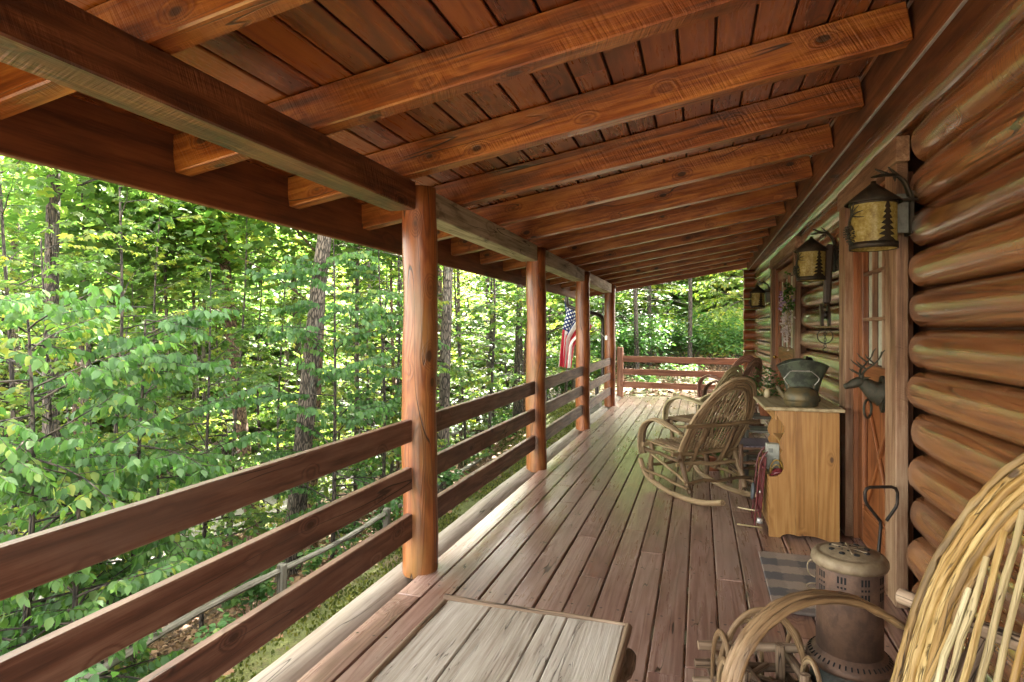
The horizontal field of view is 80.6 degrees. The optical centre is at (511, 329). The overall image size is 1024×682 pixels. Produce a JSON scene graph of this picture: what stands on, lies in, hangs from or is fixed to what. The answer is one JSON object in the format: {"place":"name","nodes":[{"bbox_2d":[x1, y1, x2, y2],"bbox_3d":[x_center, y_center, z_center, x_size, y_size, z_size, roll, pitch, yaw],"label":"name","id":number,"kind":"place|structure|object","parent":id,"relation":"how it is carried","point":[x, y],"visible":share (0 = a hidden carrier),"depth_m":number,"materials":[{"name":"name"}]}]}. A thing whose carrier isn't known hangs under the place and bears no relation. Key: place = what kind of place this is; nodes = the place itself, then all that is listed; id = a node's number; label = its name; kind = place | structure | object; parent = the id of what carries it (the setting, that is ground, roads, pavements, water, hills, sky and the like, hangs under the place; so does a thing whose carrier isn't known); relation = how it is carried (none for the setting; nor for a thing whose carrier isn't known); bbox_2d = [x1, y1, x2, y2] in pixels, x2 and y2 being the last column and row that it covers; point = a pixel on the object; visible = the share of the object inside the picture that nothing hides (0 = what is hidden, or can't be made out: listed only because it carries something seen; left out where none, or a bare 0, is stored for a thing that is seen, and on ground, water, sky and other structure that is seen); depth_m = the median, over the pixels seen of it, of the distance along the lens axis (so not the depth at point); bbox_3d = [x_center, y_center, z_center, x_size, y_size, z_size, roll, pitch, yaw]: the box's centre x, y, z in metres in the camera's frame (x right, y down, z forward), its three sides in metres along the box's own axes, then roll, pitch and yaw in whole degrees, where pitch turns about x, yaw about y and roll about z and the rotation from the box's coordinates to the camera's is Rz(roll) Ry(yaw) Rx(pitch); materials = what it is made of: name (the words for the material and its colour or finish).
{"place":"outdoors","nodes":[
{"label":"outdoors","id":0,"kind":"place"},
{"bbox_2d":[38,416,487,598],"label":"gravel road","id":1,"kind":"structure","parent":0,"point":[270,500],"depth_m":17.56,"materials":[{"name":"grey gravel"}]},
{"bbox_2d":[0,342,755,681],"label":"ground","id":2,"kind":"structure","parent":0,"point":[266,660],"depth_m":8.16,"materials":[{"name":"green plant"}]},
{"bbox_2d":[0,224,90,599],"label":"maple sapling","id":3,"kind":"object","parent":2,"relation":"on","point":[12,274],"visible":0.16,"depth_m":10.23,"materials":[{"name":"green plant"}]},
{"bbox_2d":[0,156,107,533],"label":"woodland tree","id":4,"kind":"object","parent":2,"relation":"on","point":[15,335],"visible":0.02,"depth_m":15.44,"materials":[{"name":"green plant"}]},
{"bbox_2d":[0,160,123,636],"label":"maple sapling","id":5,"kind":"object","parent":2,"relation":"on","point":[13,527],"visible":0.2,"depth_m":6.78,"materials":[{"name":"green plant"}]},
{"bbox_2d":[0,238,143,533],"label":"bushy tree","id":6,"kind":"object","parent":2,"relation":"on","point":[4,387],"visible":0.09,"depth_m":16.17,"materials":[{"name":"green plant"}]},
{"bbox_2d":[0,155,162,513],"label":"oak tree","id":7,"kind":"object","parent":2,"relation":"on","point":[51,199],"visible":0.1,"depth_m":9.12,"materials":[{"name":"green plant"}]},
{"bbox_2d":[0,219,176,617],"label":"maple sapling","id":8,"kind":"object","parent":2,"relation":"on","point":[59,366],"visible":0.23,"depth_m":6.46,"materials":[{"name":"green plant"}]},
{"bbox_2d":[64,663,118,681],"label":"seedling","id":9,"kind":"object","parent":2,"relation":"on","point":[95,668],"visible":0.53,"depth_m":3.75,"materials":[{"name":"green plant"}]},
{"bbox_2d":[0,405,192,681],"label":"dogwood tree","id":10,"kind":"object","parent":2,"relation":"on","point":[152,574],"visible":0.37,"depth_m":4.87,"materials":[{"name":"green plant"}]},
{"bbox_2d":[0,283,209,681],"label":"dogwood tree","id":11,"kind":"object","parent":2,"relation":"on","point":[109,372],"visible":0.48,"depth_m":5.09,"materials":[{"name":"green plant"}]},
{"bbox_2d":[19,185,215,663],"bbox_3d":[-5.299,0.921,8.383,2.538,7.298,2.907,0,0,-44],"label":"maple sapling","id":12,"kind":"object","parent":2,"relation":"on","point":[130,268],"visible":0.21,"depth_m":7.98,"materials":[{"name":"green plant"}]},
{"bbox_2d":[23,275,213,452],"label":"bushy tree","id":13,"kind":"object","parent":2,"relation":"on","point":[97,315],"visible":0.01,"depth_m":19.83,"materials":[{"name":"green plant"}]},
{"bbox_2d":[0,159,238,531],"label":"young tree","id":14,"kind":"object","parent":2,"relation":"on","point":[30,224],"visible":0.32,"depth_m":11.69,"materials":[{"name":"green plant"}]},
{"bbox_2d":[78,270,200,559],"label":"maple sapling","id":15,"kind":"object","parent":2,"relation":"on","point":[132,300],"visible":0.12,"depth_m":11.99,"materials":[{"name":"green plant"}]},
{"bbox_2d":[0,295,280,663],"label":"dogwood tree","id":16,"kind":"object","parent":2,"relation":"on","point":[191,321],"visible":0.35,"depth_m":6.13,"materials":[{"name":"green plant"}]},
{"bbox_2d":[0,163,306,551],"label":"young tree","id":17,"kind":"object","parent":2,"relation":"on","point":[215,214],"visible":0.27,"depth_m":12.61,"materials":[{"name":"green plant"}]},
{"bbox_2d":[51,190,263,598],"bbox_3d":[-5.516,1.256,9.304,2.249,6.811,3.076,0,0,25],"label":"maple sapling","id":18,"kind":"object","parent":2,"relation":"on","point":[184,217],"visible":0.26,"depth_m":9.28,"materials":[{"name":"green plant"}]},
{"bbox_2d":[63,186,283,532],"bbox_3d":[-8.145,0.370,15.457,6.524,10.011,6.111,0,0,-37],"label":"young tree","id":19,"kind":"object","parent":2,"relation":"on","point":[194,342],"visible":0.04,"depth_m":15.00,"materials":[{"name":"green plant"}]},
{"bbox_2d":[60,196,316,536],"bbox_3d":[-7.074,0.203,14.820,6.524,9.980,6.111,0,0,-19],"label":"woodland tree","id":20,"kind":"object","parent":2,"relation":"on","point":[235,271],"visible":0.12,"depth_m":13.97,"materials":[{"name":"green plant"}]},
{"bbox_2d":[128,275,248,501],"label":"maple sapling","id":21,"kind":"object","parent":2,"relation":"on","point":[214,278],"visible":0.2,"depth_m":13.63,"materials":[{"name":"green plant"}]},
{"bbox_2d":[104,245,290,627],"bbox_3d":[-4.523,1.632,8.891,2.498,5.701,2.480,0,0,-28],"label":"maple sapling","id":22,"kind":"object","parent":2,"relation":"on","point":[243,382],"visible":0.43,"depth_m":8.99,"materials":[{"name":"green plant"}]},
{"bbox_2d":[103,193,291,540],"bbox_3d":[-6.882,-0.843,13.744,6.916,11.645,6.217,0,0,17],"label":"pine tree","id":23,"kind":"object","parent":2,"relation":"on","point":[242,426],"visible":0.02,"depth_m":13.91,"materials":[{"name":"brown plant"}]},
{"bbox_2d":[144,217,296,558],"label":"maple sapling","id":24,"kind":"object","parent":2,"relation":"on","point":[232,331],"visible":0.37,"depth_m":11.23,"materials":[{"name":"green plant"}]},
{"bbox_2d":[179,233,284,532],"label":"maple sapling","id":25,"kind":"object","parent":2,"relation":"on","point":[254,420],"visible":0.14,"depth_m":14.69,"materials":[{"name":"green plant"}]},
{"bbox_2d":[198,249,309,528],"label":"maple sapling","id":26,"kind":"object","parent":2,"relation":"on","point":[253,319],"visible":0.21,"depth_m":14.90,"materials":[{"name":"green plant"}]},
{"bbox_2d":[142,225,371,455],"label":"bushy tree","id":27,"kind":"object","parent":2,"relation":"on","point":[251,411],"visible":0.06,"depth_m":19.49,"materials":[{"name":"green plant"}]},
{"bbox_2d":[221,568,293,618],"bbox_3d":[-3.146,3.312,7.423,0.887,0.694,0.785,0,0,-26],"label":"seedling","id":28,"kind":"object","parent":2,"relation":"on","point":[254,591],"visible":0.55,"depth_m":7.33,"materials":[{"name":"green plant"}]},
{"bbox_2d":[20,427,524,675],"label":"leaf litter","id":29,"kind":"object","parent":2,"relation":"on","point":[186,640],"visible":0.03,"depth_m":8.81,"materials":[{"name":"brown plant"}]},
{"bbox_2d":[75,458,481,680],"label":"split rail fence","id":30,"kind":"object","parent":2,"relation":"on","point":[281,570],"visible":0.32,"depth_m":6.20,"materials":[{"name":"grey wood"}]},
{"bbox_2d":[201,257,364,462],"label":"bushy tree","id":31,"kind":"object","parent":2,"relation":"on","point":[292,382],"visible":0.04,"depth_m":20.24,"materials":[{"name":"green plant"}]},
{"bbox_2d":[221,253,352,526],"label":"maple sapling","id":32,"kind":"object","parent":2,"relation":"on","point":[278,504],"visible":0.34,"depth_m":11.36,"materials":[{"name":"green plant"}]},
{"bbox_2d":[151,203,442,553],"bbox_3d":[-3.745,-0.006,12.188,6.111,9.005,6.524,0,0,-33],"label":"young tree","id":33,"kind":"object","parent":2,"relation":"on","point":[256,226],"visible":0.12,"depth_m":11.48,"materials":[{"name":"green plant"}]},
{"bbox_2d":[247,237,346,496],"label":"maple sapling","id":34,"kind":"object","parent":2,"relation":"on","point":[266,416],"visible":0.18,"depth_m":15.35,"materials":[{"name":"green plant"}]},
{"bbox_2d":[273,235,331,585],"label":"oak tree","id":35,"kind":"object","parent":2,"relation":"on","point":[297,501],"visible":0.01,"depth_m":9.76,"materials":[{"name":"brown plant"}]},
{"bbox_2d":[217,238,402,574],"bbox_3d":[-2.785,0.950,9.456,3.457,5.576,2.876,0,0,24],"label":"dogwood tree","id":36,"kind":"object","parent":2,"relation":"on","point":[291,334],"visible":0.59,"depth_m":8.99,"materials":[{"name":"green plant"}]},
{"bbox_2d":[242,220,399,523],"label":"young tree","id":37,"kind":"object","parent":2,"relation":"on","point":[292,233],"depth_m":12.94,"materials":[{"name":"green plant"}]},
{"bbox_2d":[282,259,396,496],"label":"maple sapling","id":38,"kind":"object","parent":2,"relation":"on","point":[338,354],"visible":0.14,"depth_m":16.80,"materials":[{"name":"green plant"}]},
{"bbox_2d":[300,246,401,536],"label":"maple sapling","id":39,"kind":"object","parent":2,"relation":"on","point":[329,390],"visible":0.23,"depth_m":12.28,"materials":[{"name":"green plant"}]},
{"bbox_2d":[333,257,402,477],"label":"maple sapling","id":40,"kind":"object","parent":2,"relation":"on","point":[379,340],"visible":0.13,"depth_m":16.12,"materials":[{"name":"green plant"}]},
{"bbox_2d":[296,238,450,529],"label":"dogwood tree","id":41,"kind":"object","parent":2,"relation":"on","point":[395,402],"visible":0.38,"depth_m":9.92,"materials":[{"name":"green plant"}]},
{"bbox_2d":[321,255,463,520],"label":"maple sapling","id":42,"kind":"object","parent":2,"relation":"on","point":[394,451],"visible":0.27,"depth_m":11.17,"materials":[{"name":"green plant"}]},
{"bbox_2d":[321,244,482,493],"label":"oak tree","id":43,"kind":"object","parent":2,"relation":"on","point":[445,356],"visible":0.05,"depth_m":11.46,"materials":[{"name":"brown plant"}]},
{"bbox_2d":[328,248,476,404],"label":"bushy tree","id":44,"kind":"object","parent":2,"relation":"on","point":[374,284],"visible":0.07,"depth_m":28.41,"materials":[{"name":"green plant"}]},
{"bbox_2d":[363,278,501,433],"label":"bushy tree","id":45,"kind":"object","parent":2,"relation":"on","point":[464,328],"visible":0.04,"depth_m":23.94,"materials":[{"name":"green plant"}]},
{"bbox_2d":[392,268,509,465],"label":"maple sapling","id":46,"kind":"object","parent":2,"relation":"on","point":[456,316],"visible":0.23,"depth_m":13.07,"materials":[{"name":"green plant"}]},
{"bbox_2d":[442,269,515,454],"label":"maple sapling","id":47,"kind":"object","parent":2,"relation":"on","point":[477,337],"visible":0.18,"depth_m":18.55,"materials":[{"name":"green plant"}]},
{"bbox_2d":[450,276,554,436],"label":"hemlock tree","id":48,"kind":"object","parent":2,"relation":"on","point":[490,356],"visible":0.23,"depth_m":15.95,"materials":[{"name":"green plant"}]},
{"bbox_2d":[438,278,572,452],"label":"maple sapling","id":49,"kind":"object","parent":2,"relation":"on","point":[484,379],"visible":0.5,"depth_m":12.11,"materials":[{"name":"green plant"}]},
{"bbox_2d":[455,300,563,425],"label":"bushy tree","id":50,"kind":"object","parent":2,"relation":"on","point":[495,365],"visible":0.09,"depth_m":22.96,"materials":[{"name":"green plant"}]},
{"bbox_2d":[457,281,575,413],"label":"maple sapling","id":51,"kind":"object","parent":2,"relation":"on","point":[551,304],"visible":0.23,"depth_m":14.52,"materials":[{"name":"green plant"}]},
{"bbox_2d":[470,283,596,416],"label":"young tree","id":52,"kind":"object","parent":2,"relation":"on","point":[517,369],"visible":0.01,"depth_m":14.97,"materials":[{"name":"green plant"}]},
{"bbox_2d":[466,279,604,401],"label":"maple sapling","id":53,"kind":"object","parent":2,"relation":"on","point":[514,322],"visible":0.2,"depth_m":13.10,"materials":[{"name":"green plant"}]},
{"bbox_2d":[497,282,664,397],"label":"bushy tree","id":54,"kind":"object","parent":2,"relation":"on","point":[620,297],"visible":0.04,"depth_m":20.11,"materials":[{"name":"green plant"}]},
{"bbox_2d":[248,395,950,681],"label":"porch deck","id":55,"kind":"structure","parent":2,"relation":"on","point":[592,521],"depth_m":3.59,"materials":[{"name":"brown wood"}]},
{"bbox_2d":[401,185,437,578],"bbox_3d":[-0.532,0.285,3.490,0.211,2.234,0.214,0,0,17],"label":"porch post","id":56,"kind":"object","parent":55,"relation":"on","point":[419,345],"visible":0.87,"depth_m":3.40,"materials":[{"name":"brown wood"}]},
{"bbox_2d":[0,420,411,681],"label":"porch railing","id":57,"kind":"object","parent":56,"relation":"attached to","point":[30,562],"visible":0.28,"depth_m":1.98,"materials":[{"name":"brown wood"}]},
{"bbox_2d":[436,381,534,518],"bbox_3d":[-0.157,0.839,4.764,0.042,0.667,2.504,0,0,17],"label":"porch railing","id":58,"kind":"object","parent":56,"relation":"attached to","point":[456,494],"visible":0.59,"depth_m":4.45,"materials":[{"name":"brown wood"}]},
{"bbox_2d":[363,593,635,681],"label":"plank table","id":59,"kind":"object","parent":55,"relation":"on","point":[460,639],"visible":1,"depth_m":1.86,"materials":[{"name":"grey wood"}]},
{"bbox_2d":[526,247,546,472],"bbox_3d":[0.242,0.278,6.030,0.213,2.245,0.213,0,0,17],"label":"porch post","id":60,"kind":"object","parent":55,"relation":"on","point":[536,355],"visible":0.8,"depth_m":5.94,"materials":[{"name":"brown wood"}]},
{"bbox_2d":[546,366,582,440],"bbox_3d":[0.614,0.839,7.244,0.042,0.667,2.392,0,0,17],"label":"porch railing","id":61,"kind":"object","parent":60,"relation":"attached to","point":[560,423],"visible":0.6,"depth_m":7.16,"materials":[{"name":"brown wood"}]},
{"bbox_2d":[575,271,589,430],"bbox_3d":[0.992,0.280,8.459,0.213,2.242,0.213,0,0,17],"label":"porch post","id":62,"kind":"object","parent":55,"relation":"on","point":[582,306],"visible":0.81,"depth_m":8.37,"materials":[{"name":"brown wood"}]},
{"bbox_2d":[590,358,610,408],"bbox_3d":[1.393,0.839,9.748,0.042,0.667,2.552,0,0,17],"label":"porch railing","id":63,"kind":"object","parent":62,"relation":"attached to","point":[603,394],"visible":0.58,"depth_m":9.82,"materials":[{"name":"brown wood"}]},
{"bbox_2d":[604,285,615,406],"bbox_3d":[1.790,0.286,11.040,0.213,2.233,0.211,0,0,17],"label":"porch post","id":64,"kind":"object","parent":55,"relation":"on","point":[609,332],"visible":0.73,"depth_m":10.95,"materials":[{"name":"brown wood"}]},
{"bbox_2d":[559,298,607,367],"bbox_3d":[1.306,0.057,11.099,0.898,1.293,0.187,0,0,17],"label":"flag","id":65,"kind":"object","parent":64,"relation":"attached to","point":[568,340],"visible":0.91,"depth_m":11.14,"materials":[{"name":"fabric"}]},
{"bbox_2d":[617,347,743,397],"bbox_3d":[3.571,0.890,12.294,2.843,1.060,0.125,0,0,17],"label":"end railing","id":66,"kind":"object","parent":55,"relation":"on","point":[621,371],"visible":0.6,"depth_m":12.41,"materials":[{"name":"brown wood"}]},
{"bbox_2d":[637,377,759,505],"bbox_3d":[1.610,0.870,5.062,0.815,1.024,1.128,0,0,-21],"label":"willow rocking chair","id":67,"kind":"object","parent":55,"relation":"on","point":[694,442],"visible":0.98,"depth_m":4.93,"materials":[{"name":"brown wicker"}]},
{"bbox_2d":[662,365,742,460],"bbox_3d":[2.107,0.886,6.543,0.682,1.042,0.764,0,0,-35],"label":"willow armchair","id":68,"kind":"object","parent":55,"relation":"on","point":[731,372],"visible":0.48,"depth_m":6.47,"materials":[{"name":"brown wicker"}]},
{"bbox_2d":[702,358,763,427],"bbox_3d":[3.140,0.894,8.486,0.660,1.033,0.732,0,0,-33],"label":"willow armchair","id":69,"kind":"object","parent":55,"relation":"on","point":[753,363],"visible":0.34,"depth_m":8.29,"materials":[{"name":"brown wicker"}]},
{"bbox_2d":[728,438,768,495],"bbox_3d":[2.118,1.167,5.227,0.397,0.426,0.439,0,0,7],"label":"woven stool","id":70,"kind":"object","parent":55,"relation":"on","point":[751,444],"visible":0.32,"depth_m":5.11,"materials":[{"name":"grey plant"}]},
{"bbox_2d":[737,447,767,527],"bbox_3d":[1.689,1.096,4.252,0.160,0.548,0.239,5,1,16],"label":"toy sled","id":71,"kind":"object","parent":55,"relation":"on","point":[760,486],"visible":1,"depth_m":4.18,"materials":[{"name":"red paint"}]},
{"bbox_2d":[692,607,821,681],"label":"twig basket","id":72,"kind":"object","parent":55,"relation":"on","point":[785,664],"visible":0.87,"depth_m":2.20,"materials":[{"name":"brown wicker"}]},
{"bbox_2d":[743,413,770,475],"bbox_3d":[2.495,1.090,5.801,0.500,0.580,0.360,0,0,17],"label":"plant stand","id":73,"kind":"object","parent":55,"relation":"on","point":[757,429],"visible":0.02,"depth_m":5.71,"materials":[{"name":"grey wood"}]},
{"bbox_2d":[741,365,784,415],"bbox_3d":[2.455,0.575,5.811,0.512,0.489,0.523,0,0,17],"label":"potted plant","id":74,"kind":"object","parent":73,"relation":"on","point":[763,412],"visible":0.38,"depth_m":5.77,"materials":[{"name":"green plant"}]},
{"bbox_2d":[758,551,815,616],"bbox_3d":[1.621,1.371,3.276,0.460,0.016,0.820,0,0,17],"label":"door mat","id":75,"kind":"object","parent":55,"relation":"on","point":[785,574],"depth_m":3.37,"materials":[{"name":"grey fabric"}]},
{"bbox_2d":[753,396,845,541],"bbox_3d":[2.011,0.946,4.295,0.485,0.869,0.730,0,0,16],"label":"pine cabinet","id":76,"kind":"object","parent":55,"relation":"on","point":[801,494],"visible":0.84,"depth_m":3.98,"materials":[{"name":"brown wood"}]},
{"bbox_2d":[775,370,819,406],"bbox_3d":[1.947,0.391,4.084,0.238,0.239,0.217,0,0,-23],"label":"iron kettle","id":77,"kind":"object","parent":76,"relation":"on","point":[796,396],"visible":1,"depth_m":4.02,"materials":[{"name":"metal"}]},
{"bbox_2d":[776,356,829,401],"bbox_3d":[2.098,0.349,4.364,0.352,0.323,0.258,0,0,16],"label":"coal scuttle","id":78,"kind":"object","parent":76,"relation":"on","point":[804,379],"visible":0.62,"depth_m":4.28,"materials":[{"name":"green metal"}]},
{"bbox_2d":[805,542,894,681],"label":"kerosene heater","id":79,"kind":"object","parent":55,"relation":"on","point":[845,643],"visible":0.97,"depth_m":2.04,"materials":[{"name":"metal"}]},
{"bbox_2d":[721,452,1023,681],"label":"willow armchair","id":80,"kind":"object","parent":55,"relation":"on","point":[983,527],"visible":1,"depth_m":1.46,"materials":[{"name":"beige wicker"}]},
{"bbox_2d":[863,485,898,551],"bbox_3d":[1.761,1.067,2.919,0.233,0.622,0.099,0,0,-32],"label":"iron rod","id":81,"kind":"object","parent":55,"relation":"on","point":[891,513],"visible":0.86,"depth_m":2.93,"materials":[{"name":"black metal"}]},
{"bbox_2d":[480,352,743,452],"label":"leaf litter","id":82,"kind":"object","parent":2,"relation":"on","point":[710,366],"visible":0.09,"depth_m":16.14,"materials":[{"name":"brown plant"}]},
{"bbox_2d":[569,282,683,334],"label":"bushy tree","id":83,"kind":"object","parent":2,"relation":"on","point":[653,287],"visible":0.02,"depth_m":22.75,"materials":[{"name":"green plant"}]},
{"bbox_2d":[590,310,678,368],"bbox_3d":[3.474,0.288,17.830,2.918,2.192,2.919,0,0,-1],"label":"shrub","id":84,"kind":"object","parent":2,"relation":"on","point":[622,336],"visible":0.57,"depth_m":17.75,"materials":[{"name":"green plant"}]},
{"bbox_2d":[590,281,714,365],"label":"hemlock tree","id":85,"kind":"object","parent":2,"relation":"on","point":[648,301],"visible":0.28,"depth_m":19.43,"materials":[{"name":"green plant"}]},
{"bbox_2d":[638,273,729,324],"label":"bushy tree","id":86,"kind":"object","parent":2,"relation":"on","point":[683,300],"visible":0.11,"depth_m":24.91,"materials":[{"name":"green plant"}]},
{"bbox_2d":[640,309,739,364],"bbox_3d":[5.652,0.195,19.447,2.861,2.150,2.862,0,0,40],"label":"shrub","id":87,"kind":"object","parent":2,"relation":"on","point":[696,335],"visible":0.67,"depth_m":19.35,"materials":[{"name":"green plant"}]},
{"bbox_2d":[666,268,752,350],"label":"maple tree","id":88,"kind":"object","parent":2,"relation":"on","point":[702,288],"visible":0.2,"depth_m":18.72,"materials":[{"name":"green plant"}]},
{"bbox_2d":[696,306,757,366],"bbox_3d":[7.094,0.256,18.625,2.682,2.014,2.681,0,0,4],"label":"shrub","id":89,"kind":"object","parent":2,"relation":"on","point":[734,340],"visible":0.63,"depth_m":18.44,"materials":[{"name":"green plant"}]},
{"bbox_2d":[743,0,1023,681],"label":"log cabin","id":90,"kind":"object","parent":2,"relation":"on","point":[932,305],"visible":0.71,"depth_m":2.67,"materials":[{"name":"brown wood"}]},
{"bbox_2d":[0,0,993,298],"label":"porch roof","id":91,"kind":"structure","parent":90,"relation":"attached to","point":[622,144],"depth_m":2.73,"materials":[{"name":"brown wood"}]},
{"bbox_2d":[748,280,769,307],"bbox_3d":[3.596,-0.524,8.755,0.326,0.405,0.254,0,0,17],"label":"wall lantern","id":92,"kind":"object","parent":90,"relation":"attached to","point":[759,297],"depth_m":8.70,"materials":[{"name":"brown metal"}]},
{"bbox_2d":[773,262,792,394],"bbox_3d":[3.282,0.295,7.232,0.112,2.130,1.860,0,0,17],"label":"door","id":93,"kind":"structure","parent":90,"relation":"in","point":[783,355],"depth_m":7.61,"materials":[{"name":"brown wood"}]},
{"bbox_2d":[778,271,795,350],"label":"dried flowers","id":94,"kind":"object","parent":90,"relation":"attached to","point":[786,303],"visible":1,"depth_m":6.12,"materials":[{"name":"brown plant"}]},
{"bbox_2d":[793,227,838,281],"bbox_3d":[2.266,-0.570,4.501,0.331,0.405,0.258,0,0,17],"label":"wall lantern","id":95,"kind":"object","parent":90,"relation":"attached to","point":[809,266],"depth_m":4.44,"materials":[{"name":"brown metal"}]},
{"bbox_2d":[817,244,833,351],"bbox_3d":[2.305,-0.234,4.446,0.112,0.794,0.077,0,0,17],"label":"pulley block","id":96,"kind":"object","parent":95,"relation":"hanging from","point":[827,289],"depth_m":4.42,"materials":[{"name":"metal"}]},
{"bbox_2d":[843,348,884,418],"bbox_3d":[2.017,0.307,3.457,0.218,0.403,0.197,0,0,17],"label":"elk head knocker","id":97,"kind":"object","parent":90,"relation":"attached to","point":[873,391],"visible":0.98,"depth_m":3.42,"materials":[{"name":"brown metal"}]},
{"bbox_2d":[858,251,884,555],"bbox_3d":[2.181,0.295,3.579,0.044,2.130,0.850,0,0,17],"label":"door","id":98,"kind":"structure","parent":90,"relation":"in","point":[871,265],"depth_m":3.73,"materials":[{"name":"brown wood"}]},
{"bbox_2d":[843,166,917,251],"bbox_3d":[1.766,-0.589,2.896,0.334,0.405,0.260,0,0,17],"label":"wall lantern","id":99,"kind":"object","parent":90,"relation":"attached to","point":[880,218],"depth_m":2.85,"materials":[{"name":"brown metal"}]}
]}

